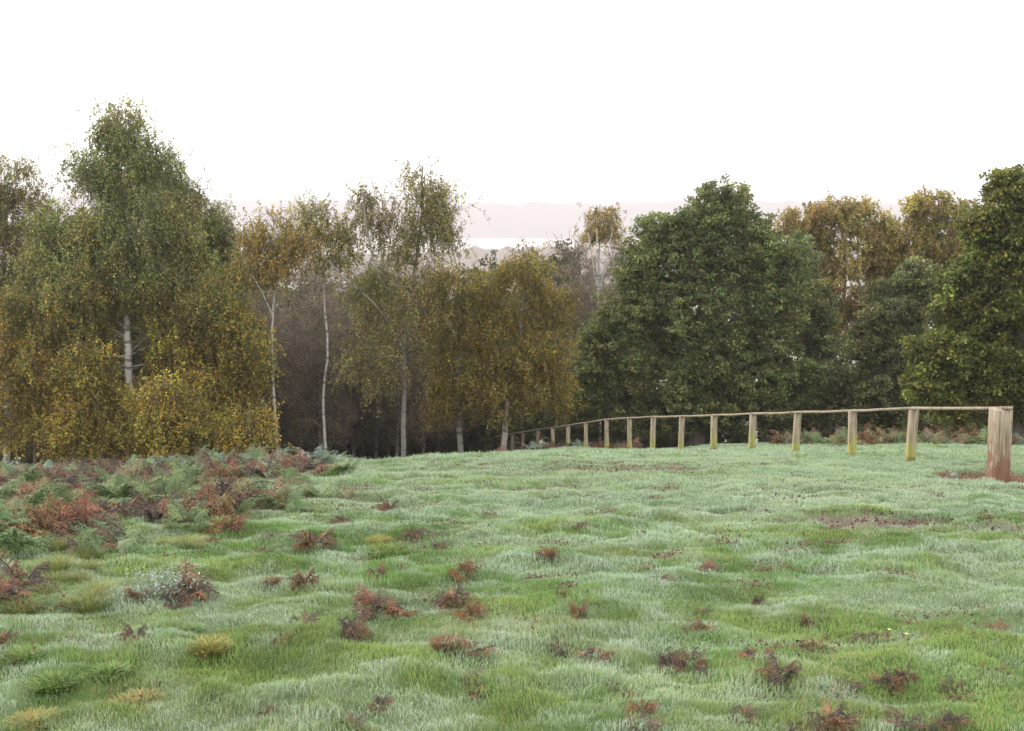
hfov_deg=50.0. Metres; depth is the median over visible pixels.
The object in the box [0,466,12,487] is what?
bracken plant
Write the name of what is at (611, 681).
bracken plant
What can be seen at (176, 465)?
bracken plant
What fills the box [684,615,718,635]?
bracken plant
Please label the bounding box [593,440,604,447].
bracken plant
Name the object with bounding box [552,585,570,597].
bracken plant
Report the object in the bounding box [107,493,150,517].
bracken plant
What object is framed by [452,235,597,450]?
birch tree
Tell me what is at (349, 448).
thicket tree
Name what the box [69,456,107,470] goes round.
bracken plant
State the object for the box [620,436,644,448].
bracken plant
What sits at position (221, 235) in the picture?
birch tree
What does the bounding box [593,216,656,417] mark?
bare birch
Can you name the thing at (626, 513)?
grass tussock
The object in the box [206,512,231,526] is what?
grass tussock
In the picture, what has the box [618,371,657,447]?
thicket tree
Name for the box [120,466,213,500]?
bracken plant
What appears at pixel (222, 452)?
bracken plant
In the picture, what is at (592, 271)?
bare birch
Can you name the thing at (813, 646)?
bracken plant
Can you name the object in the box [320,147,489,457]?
birch tree
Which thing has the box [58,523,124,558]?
bracken plant
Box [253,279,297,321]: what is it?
thicket tree
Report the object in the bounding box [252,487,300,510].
bracken plant
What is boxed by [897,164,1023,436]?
oak tree
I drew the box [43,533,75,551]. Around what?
grass tussock
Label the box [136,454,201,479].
bracken plant
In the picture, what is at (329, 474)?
grass tussock
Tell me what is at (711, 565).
bracken plant
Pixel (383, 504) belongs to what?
bracken plant
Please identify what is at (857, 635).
bracken plant
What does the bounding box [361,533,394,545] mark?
grass tussock
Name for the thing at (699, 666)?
bracken plant
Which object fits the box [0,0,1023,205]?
sky
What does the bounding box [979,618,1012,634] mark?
bracken plant
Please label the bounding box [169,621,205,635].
grass tussock
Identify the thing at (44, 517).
bracken plant
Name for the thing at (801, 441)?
bracken plant
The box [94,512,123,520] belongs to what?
grass tussock
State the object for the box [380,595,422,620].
bracken plant
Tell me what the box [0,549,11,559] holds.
bracken plant
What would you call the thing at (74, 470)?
bracken plant
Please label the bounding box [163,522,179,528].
grass tussock
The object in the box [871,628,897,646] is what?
bracken plant
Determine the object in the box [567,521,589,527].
bracken plant
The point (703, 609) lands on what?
bracken plant
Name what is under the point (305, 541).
bracken plant
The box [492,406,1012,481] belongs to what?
knee rail fence
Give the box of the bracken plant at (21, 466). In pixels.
[12,460,49,472]
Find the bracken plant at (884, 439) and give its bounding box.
[866,428,904,443]
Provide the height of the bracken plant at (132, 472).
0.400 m
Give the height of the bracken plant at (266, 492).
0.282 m
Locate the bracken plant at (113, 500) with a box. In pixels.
[70,495,127,506]
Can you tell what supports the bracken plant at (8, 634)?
on the ground at (442, 679)
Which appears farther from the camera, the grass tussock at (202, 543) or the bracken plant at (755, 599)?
the grass tussock at (202, 543)
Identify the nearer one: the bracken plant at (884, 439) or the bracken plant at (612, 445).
the bracken plant at (884, 439)
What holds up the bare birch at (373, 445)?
on the ground at (442, 679)
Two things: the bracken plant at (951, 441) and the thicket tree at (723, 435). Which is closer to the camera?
the bracken plant at (951, 441)
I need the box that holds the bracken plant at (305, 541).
[287,528,340,552]
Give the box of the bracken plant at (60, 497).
[21,486,74,513]
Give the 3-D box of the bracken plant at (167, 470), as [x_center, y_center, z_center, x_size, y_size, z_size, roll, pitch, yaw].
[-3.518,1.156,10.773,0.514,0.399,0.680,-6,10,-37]
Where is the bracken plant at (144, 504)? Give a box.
[140,489,177,518]
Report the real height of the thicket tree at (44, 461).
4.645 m
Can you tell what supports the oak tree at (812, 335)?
on the ground at (442, 679)
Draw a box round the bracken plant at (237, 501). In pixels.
[196,482,247,517]
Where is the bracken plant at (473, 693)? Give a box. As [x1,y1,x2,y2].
[466,683,488,699]
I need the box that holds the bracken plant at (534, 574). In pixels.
[523,572,543,579]
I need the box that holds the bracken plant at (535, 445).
[517,441,550,449]
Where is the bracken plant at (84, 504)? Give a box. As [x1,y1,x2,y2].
[42,482,127,544]
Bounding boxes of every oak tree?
[542,173,832,446]
[751,232,850,439]
[803,255,949,438]
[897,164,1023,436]
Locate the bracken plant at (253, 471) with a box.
[232,445,292,480]
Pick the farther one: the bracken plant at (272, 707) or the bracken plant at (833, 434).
the bracken plant at (833, 434)
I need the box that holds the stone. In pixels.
[950,473,958,478]
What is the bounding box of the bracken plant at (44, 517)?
[0,490,94,543]
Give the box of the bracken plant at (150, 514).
[126,477,195,524]
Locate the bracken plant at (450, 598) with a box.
[431,584,473,615]
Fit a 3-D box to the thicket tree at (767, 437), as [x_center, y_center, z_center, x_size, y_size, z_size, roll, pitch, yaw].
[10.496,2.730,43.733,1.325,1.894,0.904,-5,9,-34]
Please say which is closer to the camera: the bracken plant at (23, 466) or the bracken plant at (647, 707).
the bracken plant at (647, 707)
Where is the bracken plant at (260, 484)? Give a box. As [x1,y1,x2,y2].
[247,474,292,492]
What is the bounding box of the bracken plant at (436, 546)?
[432,539,447,550]
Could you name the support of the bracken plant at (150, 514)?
on the ground at (442, 679)
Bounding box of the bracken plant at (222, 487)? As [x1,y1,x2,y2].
[179,476,273,505]
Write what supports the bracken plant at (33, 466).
on the ground at (442, 679)
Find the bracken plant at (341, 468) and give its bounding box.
[317,456,365,472]
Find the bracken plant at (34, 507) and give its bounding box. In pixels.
[18,501,96,521]
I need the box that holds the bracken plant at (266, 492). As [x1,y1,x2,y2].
[239,474,312,507]
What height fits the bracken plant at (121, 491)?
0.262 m
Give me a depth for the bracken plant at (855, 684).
4.37 m
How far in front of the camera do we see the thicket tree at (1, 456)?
40.52 m
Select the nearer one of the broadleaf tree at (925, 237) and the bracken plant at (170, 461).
the bracken plant at (170, 461)
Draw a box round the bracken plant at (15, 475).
[11,462,41,478]
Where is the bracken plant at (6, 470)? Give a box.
[0,463,34,478]
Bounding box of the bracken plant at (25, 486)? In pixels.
[15,475,53,497]
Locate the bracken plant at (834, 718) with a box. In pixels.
[806,698,863,730]
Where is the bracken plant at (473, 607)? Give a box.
[451,596,496,625]
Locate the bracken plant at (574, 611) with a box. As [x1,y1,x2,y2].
[565,595,588,619]
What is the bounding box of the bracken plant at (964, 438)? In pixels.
[952,432,981,444]
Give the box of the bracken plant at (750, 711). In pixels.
[727,703,762,724]
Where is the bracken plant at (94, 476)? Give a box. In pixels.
[84,454,145,484]
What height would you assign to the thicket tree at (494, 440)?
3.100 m
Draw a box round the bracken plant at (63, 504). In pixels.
[27,490,105,531]
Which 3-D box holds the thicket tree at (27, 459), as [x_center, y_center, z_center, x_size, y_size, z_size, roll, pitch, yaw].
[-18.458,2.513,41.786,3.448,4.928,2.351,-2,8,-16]
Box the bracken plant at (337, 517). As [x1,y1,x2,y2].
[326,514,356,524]
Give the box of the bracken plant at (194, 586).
[162,558,220,604]
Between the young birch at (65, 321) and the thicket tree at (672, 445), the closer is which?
the young birch at (65, 321)
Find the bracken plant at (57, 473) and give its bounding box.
[23,457,70,484]
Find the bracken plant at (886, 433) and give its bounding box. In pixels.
[876,426,906,442]
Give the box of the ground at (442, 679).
[0,243,1023,730]
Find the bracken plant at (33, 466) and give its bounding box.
[19,461,68,471]
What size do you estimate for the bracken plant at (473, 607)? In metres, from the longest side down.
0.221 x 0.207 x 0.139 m
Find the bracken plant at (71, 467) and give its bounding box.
[63,464,83,477]
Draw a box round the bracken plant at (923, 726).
[880,704,938,730]
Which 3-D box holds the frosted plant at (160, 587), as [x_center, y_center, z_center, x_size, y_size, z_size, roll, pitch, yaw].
[-1.786,1.110,5.604,0.474,0.147,0.404,0,8,0]
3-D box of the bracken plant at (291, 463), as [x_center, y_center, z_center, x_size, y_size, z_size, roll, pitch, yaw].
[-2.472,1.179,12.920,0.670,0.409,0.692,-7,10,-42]
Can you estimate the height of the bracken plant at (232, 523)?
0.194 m
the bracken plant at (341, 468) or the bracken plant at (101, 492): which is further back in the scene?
the bracken plant at (341, 468)
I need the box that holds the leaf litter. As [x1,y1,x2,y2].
[0,453,1023,729]
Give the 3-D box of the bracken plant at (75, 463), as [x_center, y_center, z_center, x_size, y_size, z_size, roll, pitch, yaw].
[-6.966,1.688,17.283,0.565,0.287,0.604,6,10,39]
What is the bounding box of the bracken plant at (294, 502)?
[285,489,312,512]
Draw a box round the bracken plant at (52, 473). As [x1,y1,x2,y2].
[14,466,63,485]
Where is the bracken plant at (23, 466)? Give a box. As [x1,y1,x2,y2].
[12,463,70,474]
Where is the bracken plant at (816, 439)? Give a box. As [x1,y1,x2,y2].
[800,428,834,444]
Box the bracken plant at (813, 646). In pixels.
[801,636,827,657]
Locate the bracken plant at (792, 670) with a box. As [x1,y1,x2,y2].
[754,645,802,689]
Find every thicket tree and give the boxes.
[0,375,72,466]
[0,401,4,462]
[10,314,82,465]
[37,444,86,466]
[81,322,148,465]
[90,288,157,460]
[221,290,265,419]
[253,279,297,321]
[263,290,358,457]
[275,269,355,453]
[287,417,323,459]
[331,432,369,459]
[351,300,426,459]
[357,274,451,456]
[368,442,414,459]
[406,428,457,455]
[425,314,473,453]
[453,250,520,452]
[454,402,493,453]
[462,291,561,449]
[486,416,514,450]
[503,238,600,441]
[511,412,539,449]
[530,297,601,443]
[538,405,576,445]
[555,422,571,444]
[571,413,590,445]
[582,414,602,444]
[601,402,616,448]
[609,413,626,448]
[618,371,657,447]
[624,419,640,447]
[633,412,649,447]
[645,396,688,446]
[648,426,674,447]
[674,423,688,446]
[686,425,717,444]
[717,388,757,443]
[725,417,748,443]
[756,428,766,442]
[761,432,784,442]
[814,402,852,441]
[933,328,991,433]
[979,410,1023,425]
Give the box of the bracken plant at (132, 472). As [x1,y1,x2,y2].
[82,458,153,482]
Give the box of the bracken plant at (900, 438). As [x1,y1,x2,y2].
[879,428,921,443]
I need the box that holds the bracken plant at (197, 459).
[185,450,206,465]
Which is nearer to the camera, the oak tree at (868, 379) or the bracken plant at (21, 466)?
the bracken plant at (21, 466)
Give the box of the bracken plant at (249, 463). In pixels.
[200,446,265,476]
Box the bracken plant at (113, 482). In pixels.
[85,470,141,494]
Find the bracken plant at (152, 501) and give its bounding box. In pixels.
[123,486,165,513]
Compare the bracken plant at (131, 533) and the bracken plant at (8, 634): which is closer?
the bracken plant at (8, 634)
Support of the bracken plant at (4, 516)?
on the ground at (442, 679)
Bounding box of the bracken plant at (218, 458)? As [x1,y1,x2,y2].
[208,447,242,464]
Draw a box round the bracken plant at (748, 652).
[733,644,780,662]
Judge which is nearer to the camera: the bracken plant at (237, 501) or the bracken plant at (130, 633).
the bracken plant at (130, 633)
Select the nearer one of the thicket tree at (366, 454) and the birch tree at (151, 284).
the birch tree at (151, 284)
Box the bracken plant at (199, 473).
[179,467,221,486]
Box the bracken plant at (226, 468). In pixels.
[221,463,266,477]
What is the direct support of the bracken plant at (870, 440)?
on the ground at (442, 679)
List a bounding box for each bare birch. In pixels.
[222,280,289,446]
[240,278,314,453]
[260,250,348,456]
[263,294,317,456]
[274,278,362,451]
[282,257,362,454]
[301,270,390,458]
[332,259,421,458]
[339,326,391,458]
[349,269,448,456]
[357,306,417,457]
[377,255,471,454]
[412,291,473,453]
[523,229,616,432]
[562,258,617,413]
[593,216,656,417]
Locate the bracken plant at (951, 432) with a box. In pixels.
[926,424,971,442]
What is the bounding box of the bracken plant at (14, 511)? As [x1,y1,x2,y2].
[0,495,31,524]
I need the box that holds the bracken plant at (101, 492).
[66,483,108,504]
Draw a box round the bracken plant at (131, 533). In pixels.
[87,517,149,544]
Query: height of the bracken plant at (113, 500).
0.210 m
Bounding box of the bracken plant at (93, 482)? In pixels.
[71,463,129,492]
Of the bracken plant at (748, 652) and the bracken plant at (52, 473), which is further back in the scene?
the bracken plant at (52, 473)
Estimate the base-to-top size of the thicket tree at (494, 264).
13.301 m
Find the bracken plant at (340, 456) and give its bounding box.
[332,451,348,458]
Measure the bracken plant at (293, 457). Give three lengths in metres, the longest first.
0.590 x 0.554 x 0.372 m
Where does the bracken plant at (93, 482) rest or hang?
on the ground at (442, 679)
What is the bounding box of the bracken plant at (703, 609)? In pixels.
[687,600,715,620]
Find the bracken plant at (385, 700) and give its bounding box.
[365,693,396,714]
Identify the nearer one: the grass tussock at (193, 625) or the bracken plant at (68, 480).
the grass tussock at (193, 625)
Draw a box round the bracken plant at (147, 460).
[121,456,155,466]
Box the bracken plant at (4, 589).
[0,577,37,606]
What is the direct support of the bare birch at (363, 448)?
on the ground at (442, 679)
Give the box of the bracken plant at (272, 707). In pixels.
[257,702,281,716]
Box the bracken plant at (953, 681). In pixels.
[936,676,973,693]
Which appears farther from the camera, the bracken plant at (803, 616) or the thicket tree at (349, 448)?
the thicket tree at (349, 448)
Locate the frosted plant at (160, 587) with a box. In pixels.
[113,563,205,601]
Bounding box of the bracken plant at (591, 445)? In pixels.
[579,440,594,447]
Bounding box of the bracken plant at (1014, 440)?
[984,435,1021,444]
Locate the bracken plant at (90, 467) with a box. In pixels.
[68,459,107,475]
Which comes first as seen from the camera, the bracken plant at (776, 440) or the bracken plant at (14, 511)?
the bracken plant at (14, 511)
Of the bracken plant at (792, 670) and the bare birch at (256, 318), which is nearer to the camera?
the bracken plant at (792, 670)
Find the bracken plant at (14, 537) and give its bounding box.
[0,526,58,559]
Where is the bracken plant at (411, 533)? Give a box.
[398,525,426,539]
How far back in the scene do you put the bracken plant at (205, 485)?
9.57 m
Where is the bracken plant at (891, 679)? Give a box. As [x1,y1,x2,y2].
[866,670,909,694]
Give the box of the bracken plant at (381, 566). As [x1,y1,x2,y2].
[367,560,386,576]
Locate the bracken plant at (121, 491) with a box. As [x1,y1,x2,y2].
[90,483,164,503]
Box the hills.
[1,195,996,242]
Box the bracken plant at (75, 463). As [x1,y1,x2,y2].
[65,460,79,471]
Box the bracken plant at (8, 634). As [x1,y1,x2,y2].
[0,629,17,644]
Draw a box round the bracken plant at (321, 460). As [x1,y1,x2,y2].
[295,456,328,471]
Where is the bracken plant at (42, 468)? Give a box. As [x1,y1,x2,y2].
[34,460,63,474]
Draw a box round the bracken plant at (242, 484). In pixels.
[226,478,249,493]
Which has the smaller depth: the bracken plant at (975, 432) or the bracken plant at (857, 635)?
the bracken plant at (857, 635)
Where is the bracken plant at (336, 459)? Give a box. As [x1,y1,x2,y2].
[315,450,353,463]
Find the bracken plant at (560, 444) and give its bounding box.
[547,438,568,447]
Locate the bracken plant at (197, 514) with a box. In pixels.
[153,497,214,533]
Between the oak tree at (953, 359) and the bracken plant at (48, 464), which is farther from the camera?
the oak tree at (953, 359)
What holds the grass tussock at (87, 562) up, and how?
on the ground at (442, 679)
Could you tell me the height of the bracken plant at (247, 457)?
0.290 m
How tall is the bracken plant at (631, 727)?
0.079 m
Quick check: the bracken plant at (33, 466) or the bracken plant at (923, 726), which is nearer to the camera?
the bracken plant at (923, 726)
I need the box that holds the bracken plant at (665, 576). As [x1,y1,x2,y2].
[646,573,672,580]
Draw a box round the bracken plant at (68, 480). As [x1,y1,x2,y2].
[34,468,99,491]
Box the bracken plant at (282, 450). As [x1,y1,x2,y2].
[263,447,297,464]
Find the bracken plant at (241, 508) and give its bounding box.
[204,491,260,520]
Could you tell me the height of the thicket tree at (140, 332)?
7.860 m
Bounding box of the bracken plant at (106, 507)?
[73,498,132,516]
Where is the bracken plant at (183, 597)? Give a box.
[161,590,194,612]
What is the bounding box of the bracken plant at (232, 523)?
[202,510,248,536]
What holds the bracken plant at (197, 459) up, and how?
on the ground at (442, 679)
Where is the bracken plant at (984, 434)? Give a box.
[962,425,987,444]
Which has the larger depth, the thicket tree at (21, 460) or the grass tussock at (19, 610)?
the thicket tree at (21, 460)
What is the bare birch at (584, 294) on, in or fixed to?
on the ground at (442, 679)
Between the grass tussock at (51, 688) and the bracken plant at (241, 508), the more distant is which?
the bracken plant at (241, 508)
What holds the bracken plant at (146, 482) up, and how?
on the ground at (442, 679)
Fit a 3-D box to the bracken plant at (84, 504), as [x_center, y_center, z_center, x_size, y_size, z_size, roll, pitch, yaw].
[-2.770,1.052,7.200,0.583,0.365,0.759,3,12,-21]
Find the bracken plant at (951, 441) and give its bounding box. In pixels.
[922,430,957,443]
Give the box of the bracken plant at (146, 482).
[134,476,157,488]
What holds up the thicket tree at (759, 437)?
on the ground at (442, 679)
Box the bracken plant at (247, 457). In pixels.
[235,454,282,470]
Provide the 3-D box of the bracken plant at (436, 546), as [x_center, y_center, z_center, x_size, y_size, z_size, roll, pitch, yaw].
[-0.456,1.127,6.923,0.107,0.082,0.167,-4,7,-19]
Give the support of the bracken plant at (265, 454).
on the ground at (442, 679)
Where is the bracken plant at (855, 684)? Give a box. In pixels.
[828,675,865,690]
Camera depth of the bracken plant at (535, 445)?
30.41 m
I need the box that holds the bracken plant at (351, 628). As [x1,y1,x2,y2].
[336,603,373,644]
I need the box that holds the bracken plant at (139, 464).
[104,455,155,483]
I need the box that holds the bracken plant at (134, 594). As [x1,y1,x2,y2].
[120,583,151,601]
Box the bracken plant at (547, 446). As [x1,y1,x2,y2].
[532,441,551,449]
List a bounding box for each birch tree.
[0,88,249,462]
[0,147,68,464]
[135,144,260,369]
[223,196,324,453]
[273,189,375,452]
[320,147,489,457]
[399,258,522,452]
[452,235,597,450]
[568,200,627,440]
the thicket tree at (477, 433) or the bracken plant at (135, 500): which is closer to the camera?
the bracken plant at (135, 500)
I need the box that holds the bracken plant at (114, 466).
[102,457,127,471]
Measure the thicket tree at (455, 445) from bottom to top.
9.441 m
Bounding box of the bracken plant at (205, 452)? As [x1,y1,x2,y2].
[188,445,218,462]
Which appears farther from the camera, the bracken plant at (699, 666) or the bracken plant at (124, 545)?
the bracken plant at (124, 545)
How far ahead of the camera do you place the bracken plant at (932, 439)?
24.72 m
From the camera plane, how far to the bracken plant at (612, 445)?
33.34 m
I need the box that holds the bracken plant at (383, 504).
[374,493,398,510]
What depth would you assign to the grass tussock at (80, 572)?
6.11 m
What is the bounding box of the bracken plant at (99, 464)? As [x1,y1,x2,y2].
[73,452,127,483]
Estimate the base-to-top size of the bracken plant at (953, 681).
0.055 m
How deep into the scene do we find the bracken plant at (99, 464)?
14.50 m
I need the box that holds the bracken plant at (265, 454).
[258,445,280,462]
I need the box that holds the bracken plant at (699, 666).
[673,647,711,676]
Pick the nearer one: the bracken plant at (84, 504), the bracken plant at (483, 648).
the bracken plant at (483, 648)
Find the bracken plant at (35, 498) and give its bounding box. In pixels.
[0,478,62,517]
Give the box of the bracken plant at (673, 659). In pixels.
[654,646,688,677]
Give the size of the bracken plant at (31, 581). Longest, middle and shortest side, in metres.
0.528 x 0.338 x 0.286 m
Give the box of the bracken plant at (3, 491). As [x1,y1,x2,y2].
[0,481,21,498]
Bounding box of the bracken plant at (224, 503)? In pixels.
[178,468,254,522]
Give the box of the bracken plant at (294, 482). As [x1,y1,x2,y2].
[274,469,309,486]
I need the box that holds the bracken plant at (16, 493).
[2,483,40,499]
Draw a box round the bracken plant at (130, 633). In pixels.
[116,621,152,648]
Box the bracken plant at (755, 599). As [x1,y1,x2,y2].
[750,593,766,605]
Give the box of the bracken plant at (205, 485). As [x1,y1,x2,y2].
[196,476,217,496]
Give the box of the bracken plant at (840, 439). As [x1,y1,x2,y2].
[831,426,869,445]
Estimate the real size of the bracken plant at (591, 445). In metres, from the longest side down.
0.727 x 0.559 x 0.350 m
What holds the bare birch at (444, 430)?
on the ground at (442, 679)
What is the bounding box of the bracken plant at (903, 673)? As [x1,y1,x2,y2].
[888,658,920,686]
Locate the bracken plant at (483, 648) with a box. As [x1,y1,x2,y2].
[456,636,500,656]
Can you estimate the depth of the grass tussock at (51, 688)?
4.39 m
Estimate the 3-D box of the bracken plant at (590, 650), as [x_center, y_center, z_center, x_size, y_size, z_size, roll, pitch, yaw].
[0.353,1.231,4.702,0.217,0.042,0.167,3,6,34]
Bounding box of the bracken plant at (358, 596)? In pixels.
[350,586,373,600]
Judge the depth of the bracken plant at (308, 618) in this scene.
5.16 m
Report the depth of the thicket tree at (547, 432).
42.57 m
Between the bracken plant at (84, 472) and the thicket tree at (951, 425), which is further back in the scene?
the thicket tree at (951, 425)
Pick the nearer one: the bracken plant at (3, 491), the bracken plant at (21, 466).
the bracken plant at (3, 491)
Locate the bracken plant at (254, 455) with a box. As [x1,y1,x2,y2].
[235,443,268,470]
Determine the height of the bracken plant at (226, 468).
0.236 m
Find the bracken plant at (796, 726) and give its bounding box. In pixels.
[779,719,814,730]
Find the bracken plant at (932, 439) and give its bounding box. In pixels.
[917,427,953,444]
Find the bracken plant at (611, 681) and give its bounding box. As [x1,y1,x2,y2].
[600,677,621,689]
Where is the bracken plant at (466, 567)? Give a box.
[447,556,482,583]
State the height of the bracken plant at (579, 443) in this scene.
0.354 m
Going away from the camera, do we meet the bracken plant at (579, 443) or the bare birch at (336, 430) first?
the bracken plant at (579, 443)
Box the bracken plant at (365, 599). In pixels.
[351,583,408,619]
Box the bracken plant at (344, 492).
[329,486,366,498]
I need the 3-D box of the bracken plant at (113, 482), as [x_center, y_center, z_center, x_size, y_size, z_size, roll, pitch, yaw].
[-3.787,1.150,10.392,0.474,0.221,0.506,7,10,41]
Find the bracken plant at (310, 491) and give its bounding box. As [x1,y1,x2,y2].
[293,483,337,497]
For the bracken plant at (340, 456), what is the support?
on the ground at (442, 679)
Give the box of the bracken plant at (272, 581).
[260,575,283,585]
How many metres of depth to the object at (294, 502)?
8.50 m
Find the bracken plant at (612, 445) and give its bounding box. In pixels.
[601,441,616,448]
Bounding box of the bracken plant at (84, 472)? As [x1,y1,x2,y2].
[61,457,109,482]
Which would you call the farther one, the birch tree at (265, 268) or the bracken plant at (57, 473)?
the birch tree at (265, 268)
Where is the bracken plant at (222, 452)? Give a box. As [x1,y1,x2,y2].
[192,451,226,464]
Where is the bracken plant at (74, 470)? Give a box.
[51,466,88,477]
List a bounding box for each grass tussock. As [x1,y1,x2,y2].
[0,574,15,583]
[0,592,52,615]
[0,641,50,668]
[1,702,66,730]
[22,579,66,596]
[22,665,83,694]
[32,550,79,572]
[40,568,75,585]
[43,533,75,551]
[55,592,82,607]
[63,586,117,612]
[64,572,94,583]
[65,541,109,560]
[65,569,87,579]
[69,555,101,570]
[70,575,119,598]
[71,531,112,546]
[87,659,132,681]
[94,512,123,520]
[107,686,166,711]
[152,536,179,546]
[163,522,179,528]
[166,531,208,549]
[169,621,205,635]
[184,633,236,658]
[192,541,212,549]
[197,526,212,532]
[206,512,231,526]
[277,568,305,577]
[319,469,344,477]
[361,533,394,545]
[362,539,414,559]
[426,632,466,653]
[612,507,650,519]
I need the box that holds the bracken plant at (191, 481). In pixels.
[147,462,212,493]
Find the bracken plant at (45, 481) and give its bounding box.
[8,476,78,507]
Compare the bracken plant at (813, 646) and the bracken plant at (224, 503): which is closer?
the bracken plant at (813, 646)
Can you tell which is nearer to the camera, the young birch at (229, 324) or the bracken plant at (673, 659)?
the bracken plant at (673, 659)
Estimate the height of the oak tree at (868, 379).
6.651 m
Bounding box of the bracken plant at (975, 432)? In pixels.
[948,424,983,444]
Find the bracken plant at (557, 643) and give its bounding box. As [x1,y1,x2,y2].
[545,635,568,656]
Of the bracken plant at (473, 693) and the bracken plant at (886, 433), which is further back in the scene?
the bracken plant at (886, 433)
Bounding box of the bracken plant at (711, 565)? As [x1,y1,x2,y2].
[694,557,723,575]
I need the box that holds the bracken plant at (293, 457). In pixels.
[283,447,313,466]
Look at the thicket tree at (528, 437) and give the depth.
41.52 m
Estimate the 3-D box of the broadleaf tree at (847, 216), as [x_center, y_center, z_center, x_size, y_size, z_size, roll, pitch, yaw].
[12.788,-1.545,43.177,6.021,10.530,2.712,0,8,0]
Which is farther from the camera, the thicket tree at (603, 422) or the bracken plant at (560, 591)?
the thicket tree at (603, 422)
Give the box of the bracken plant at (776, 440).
[765,429,803,443]
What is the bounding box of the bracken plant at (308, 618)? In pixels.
[284,609,322,630]
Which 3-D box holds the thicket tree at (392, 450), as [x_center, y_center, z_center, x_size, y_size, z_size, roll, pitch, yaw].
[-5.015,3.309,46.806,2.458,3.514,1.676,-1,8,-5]
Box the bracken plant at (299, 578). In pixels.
[285,568,320,592]
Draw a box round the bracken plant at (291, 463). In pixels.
[268,449,338,475]
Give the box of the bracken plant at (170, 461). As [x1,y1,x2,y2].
[152,457,206,469]
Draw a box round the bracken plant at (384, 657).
[371,655,393,670]
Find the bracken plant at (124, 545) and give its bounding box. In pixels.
[68,521,143,563]
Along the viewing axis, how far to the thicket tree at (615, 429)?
41.00 m
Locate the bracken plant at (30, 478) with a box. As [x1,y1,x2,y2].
[5,467,48,487]
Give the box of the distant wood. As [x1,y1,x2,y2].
[0,245,949,281]
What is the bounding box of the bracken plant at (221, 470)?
[211,454,250,481]
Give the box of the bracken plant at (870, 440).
[857,422,890,444]
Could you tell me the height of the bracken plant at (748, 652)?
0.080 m
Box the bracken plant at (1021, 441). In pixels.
[1012,432,1023,444]
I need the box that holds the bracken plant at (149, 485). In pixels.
[115,472,178,495]
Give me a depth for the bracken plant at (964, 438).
25.23 m
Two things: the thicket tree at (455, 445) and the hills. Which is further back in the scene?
the hills
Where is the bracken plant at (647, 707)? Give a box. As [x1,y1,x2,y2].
[620,699,661,715]
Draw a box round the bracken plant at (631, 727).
[616,710,664,730]
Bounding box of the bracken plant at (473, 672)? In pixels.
[457,667,483,685]
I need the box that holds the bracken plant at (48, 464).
[7,459,68,469]
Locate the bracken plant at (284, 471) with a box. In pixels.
[271,464,315,480]
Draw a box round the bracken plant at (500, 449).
[488,444,505,452]
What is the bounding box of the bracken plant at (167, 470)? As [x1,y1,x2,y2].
[130,466,172,483]
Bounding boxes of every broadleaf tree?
[771,191,913,436]
[856,183,977,431]
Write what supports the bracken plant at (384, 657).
on the ground at (442, 679)
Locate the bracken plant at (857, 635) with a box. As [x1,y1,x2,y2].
[845,630,882,643]
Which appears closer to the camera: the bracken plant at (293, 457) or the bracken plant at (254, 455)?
the bracken plant at (293, 457)
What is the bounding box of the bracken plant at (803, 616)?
[799,611,813,625]
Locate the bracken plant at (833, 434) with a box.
[824,428,847,440]
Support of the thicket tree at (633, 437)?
on the ground at (442, 679)
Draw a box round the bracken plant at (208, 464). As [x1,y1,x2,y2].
[193,443,240,476]
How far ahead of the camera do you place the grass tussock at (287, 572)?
6.16 m
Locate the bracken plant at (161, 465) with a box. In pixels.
[136,449,181,477]
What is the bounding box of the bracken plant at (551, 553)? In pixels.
[533,546,560,563]
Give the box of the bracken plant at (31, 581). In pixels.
[0,556,58,591]
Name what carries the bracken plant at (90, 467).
on the ground at (442, 679)
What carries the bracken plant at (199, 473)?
on the ground at (442, 679)
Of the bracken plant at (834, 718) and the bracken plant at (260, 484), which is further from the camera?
the bracken plant at (260, 484)
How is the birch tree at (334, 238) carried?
on the ground at (442, 679)
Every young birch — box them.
[0,276,114,466]
[30,331,162,466]
[115,358,233,460]
[138,262,285,455]
[210,391,294,457]
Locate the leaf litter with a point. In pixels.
(754, 581)
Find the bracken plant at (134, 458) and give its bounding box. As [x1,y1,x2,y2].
[124,454,154,472]
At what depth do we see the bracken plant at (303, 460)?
14.49 m
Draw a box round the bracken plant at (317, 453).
[291,444,334,462]
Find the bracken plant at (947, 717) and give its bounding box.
[929,709,974,730]
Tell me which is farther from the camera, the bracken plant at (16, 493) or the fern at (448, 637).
the bracken plant at (16, 493)
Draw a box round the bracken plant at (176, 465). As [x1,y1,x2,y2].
[153,456,205,477]
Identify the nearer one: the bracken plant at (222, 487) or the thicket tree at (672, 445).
the bracken plant at (222, 487)
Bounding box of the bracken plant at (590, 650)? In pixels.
[571,646,617,662]
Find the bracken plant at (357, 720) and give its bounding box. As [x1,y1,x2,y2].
[336,711,370,730]
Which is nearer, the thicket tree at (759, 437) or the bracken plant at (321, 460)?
the bracken plant at (321, 460)
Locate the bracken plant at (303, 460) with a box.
[292,455,329,468]
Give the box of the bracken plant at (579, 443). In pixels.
[568,439,590,446]
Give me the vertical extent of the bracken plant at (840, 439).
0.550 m
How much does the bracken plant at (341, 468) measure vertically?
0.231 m
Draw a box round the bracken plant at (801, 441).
[776,430,818,444]
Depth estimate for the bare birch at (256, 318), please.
41.10 m
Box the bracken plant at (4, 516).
[0,498,30,532]
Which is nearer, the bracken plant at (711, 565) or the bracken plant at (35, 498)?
the bracken plant at (711, 565)

